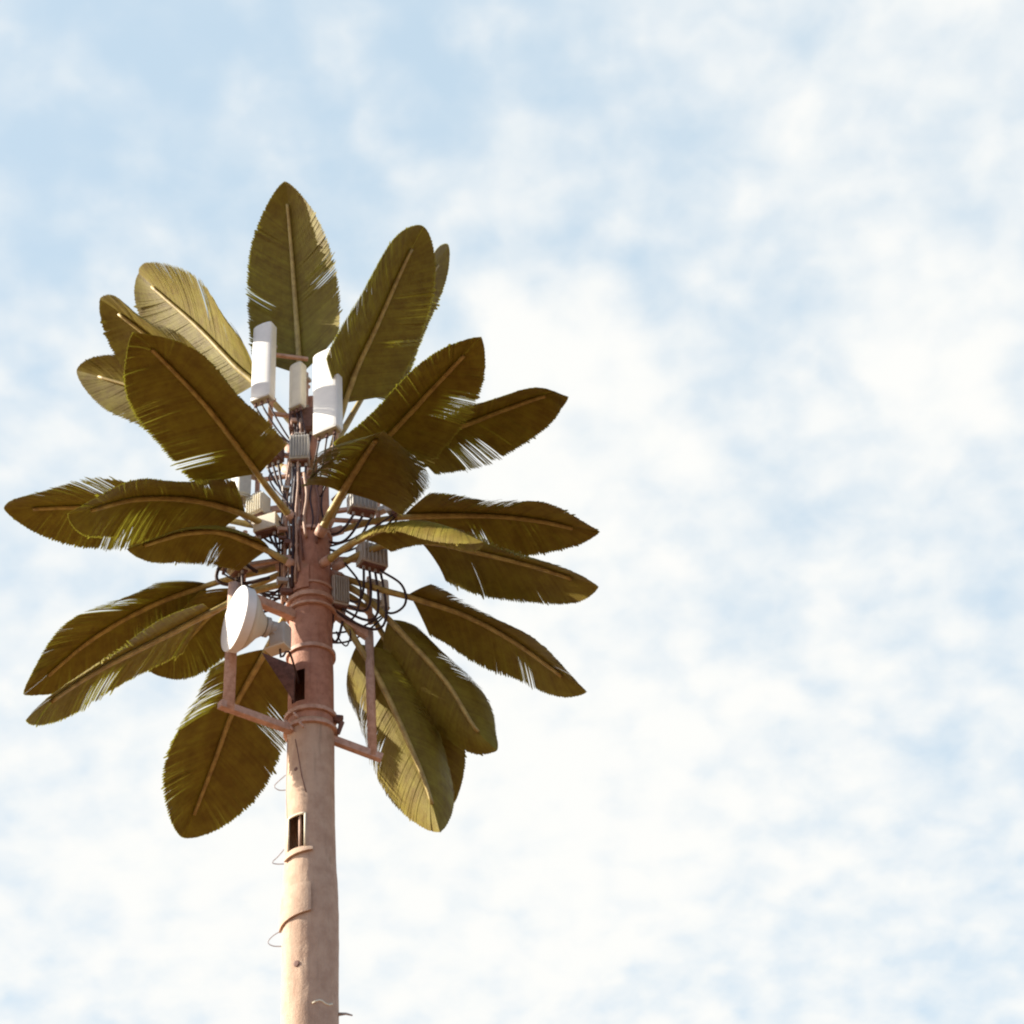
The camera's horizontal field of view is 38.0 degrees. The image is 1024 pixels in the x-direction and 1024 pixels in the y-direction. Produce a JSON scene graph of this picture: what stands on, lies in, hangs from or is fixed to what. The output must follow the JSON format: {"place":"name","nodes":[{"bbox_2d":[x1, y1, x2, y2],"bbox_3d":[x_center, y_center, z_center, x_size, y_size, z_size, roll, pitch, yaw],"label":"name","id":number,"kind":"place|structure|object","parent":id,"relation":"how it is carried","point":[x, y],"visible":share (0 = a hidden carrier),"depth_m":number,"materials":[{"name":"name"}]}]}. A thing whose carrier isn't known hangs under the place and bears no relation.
{"place":"outdoors","nodes":[
{"label":"outdoors","id":0,"kind":"place"},
{"bbox_2d":[0,0,1023,1023],"label":"sky","id":1,"kind":"structure","parent":0,"point":[765,257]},
{"label":"ground","id":2,"kind":"structure","parent":0,"visible":0},
{"bbox_2d":[4,181,599,1023],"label":"palm cell tower","id":3,"kind":"structure","parent":2,"relation":"on","point":[172,375],"depth_m":18.68,"materials":[{"name":"paint"}]},
{"bbox_2d":[217,525,291,599],"bbox_3d":[-3.202,0.700,19.178,1.268,1.398,0.303,-9,-40,3],"label":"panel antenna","id":4,"kind":"object","parent":3,"relation":"attached to","point":[223,570],"visible":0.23,"depth_m":19.17,"materials":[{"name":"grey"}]},
{"bbox_2d":[227,558,285,612],"bbox_3d":[-3.143,0.866,18.843,0.962,1.063,0.304,-6,-40,0],"label":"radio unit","id":5,"kind":"object","parent":3,"relation":"attached to","point":[241,573],"visible":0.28,"depth_m":18.95,"materials":[{"name":"metal"}]},
{"bbox_2d":[221,585,299,683],"bbox_3d":[-2.747,1.390,17.169,1.059,0.810,0.860,19,-46,-27],"label":"microwave dish","id":6,"kind":"object","parent":3,"relation":"attached to","point":[247,621],"visible":1,"depth_m":16.89,"materials":[{"name":"metal"}]},
{"bbox_2d":[246,490,287,550],"bbox_3d":[-3.093,0.112,19.275,0.704,0.966,0.309,-6,-40,0],"label":"radio unit","id":7,"kind":"object","parent":3,"relation":"attached to","point":[258,504],"visible":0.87,"depth_m":19.35,"materials":[{"name":"metal"}]},
{"bbox_2d":[231,472,302,540],"bbox_3d":[-3.204,-0.105,19.555,1.091,1.420,0.387,-6,-40,0],"label":"panel antenna","id":8,"kind":"object","parent":3,"relation":"attached to","point":[243,483],"visible":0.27,"depth_m":19.62,"materials":[{"name":"grey plastic"}]},
{"bbox_2d":[253,510,291,565],"bbox_3d":[-3.010,0.363,19.051,0.604,0.876,0.294,-6,-40,0],"label":"radio unit","id":9,"kind":"object","parent":3,"relation":"attached to","point":[267,525],"visible":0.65,"depth_m":19.10,"materials":[{"name":"metal"}]},
{"bbox_2d":[250,321,307,442],"bbox_3d":[-3.229,-1.688,20.740,0.844,2.302,0.337,24,-48,-31],"label":"panel antenna","id":10,"kind":"object","parent":3,"relation":"attached to","point":[265,347],"visible":0.81,"depth_m":20.67,"materials":[{"name":"grey plastic"}]},
{"bbox_2d":[266,440,293,502],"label":"cables","id":11,"kind":"object","parent":3,"relation":"attached to","point":[278,458],"visible":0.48,"depth_m":19.73,"materials":[{"name":"rubber"}]},
{"bbox_2d":[289,432,309,494],"bbox_3d":[-2.821,-0.576,19.741,0.260,1.204,0.255,-3,-40,-4],"label":"radio unit","id":12,"kind":"object","parent":3,"relation":"attached to","point":[299,448],"visible":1,"depth_m":19.81,"materials":[{"name":"metal"}]},
{"bbox_2d":[288,361,311,459],"bbox_3d":[-2.882,-1.373,20.467,0.216,1.650,0.403,-23,-43,19],"label":"panel antenna","id":13,"kind":"object","parent":3,"relation":"attached to","point":[300,379],"visible":0.85,"depth_m":20.53,"materials":[{"name":"grey plastic"}]},
{"bbox_2d":[289,405,312,442],"bbox_3d":[-2.859,-1.055,20.270,0.355,1.010,0.180,-3,-40,-4],"label":"radio unit","id":14,"kind":"object","parent":3,"relation":"attached to","point":[307,413],"visible":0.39,"depth_m":20.32,"materials":[{"name":"metal"}]},
{"bbox_2d":[312,348,342,496],"bbox_3d":[-2.567,-1.205,20.046,0.767,2.336,0.391,-32,-46,27],"label":"panel antenna","id":15,"kind":"object","parent":3,"relation":"attached to","point":[327,408],"visible":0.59,"depth_m":19.93,"materials":[{"name":"grey plastic"}]},
{"bbox_2d":[331,572,348,642],"bbox_3d":[-2.201,1.183,18.519,0.321,1.035,0.228,12,-43,-21],"label":"radio unit","id":16,"kind":"object","parent":3,"relation":"attached to","point":[340,589],"visible":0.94,"depth_m":18.57,"materials":[{"name":"metal"}]},
{"bbox_2d":[329,494,377,551],"bbox_3d":[-2.117,0.113,19.239,0.771,0.922,0.336,-6,-40,0],"label":"radio unit","id":17,"kind":"object","parent":3,"relation":"attached to","point":[361,507],"visible":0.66,"depth_m":19.29,"materials":[{"name":"metal"}]},
{"bbox_2d":[334,540,387,630],"bbox_3d":[-1.970,0.911,18.733,0.849,1.397,0.308,5,-41,-13],"label":"radio unit","id":18,"kind":"object","parent":3,"relation":"attached to","point":[372,561],"visible":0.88,"depth_m":18.90,"materials":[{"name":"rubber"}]},
{"bbox_2d":[333,576,389,643],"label":"cables","id":19,"kind":"object","parent":3,"relation":"attached to","point":[369,611],"visible":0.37,"depth_m":18.98,"materials":[{"name":"grey"}]},
{"bbox_2d":[330,503,402,562],"bbox_3d":[-2.029,0.049,19.615,1.193,1.605,0.290,-3,-40,-4],"label":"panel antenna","id":20,"kind":"object","parent":3,"relation":"attached to","point":[382,509],"visible":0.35,"depth_m":19.54,"materials":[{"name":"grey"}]}
]}

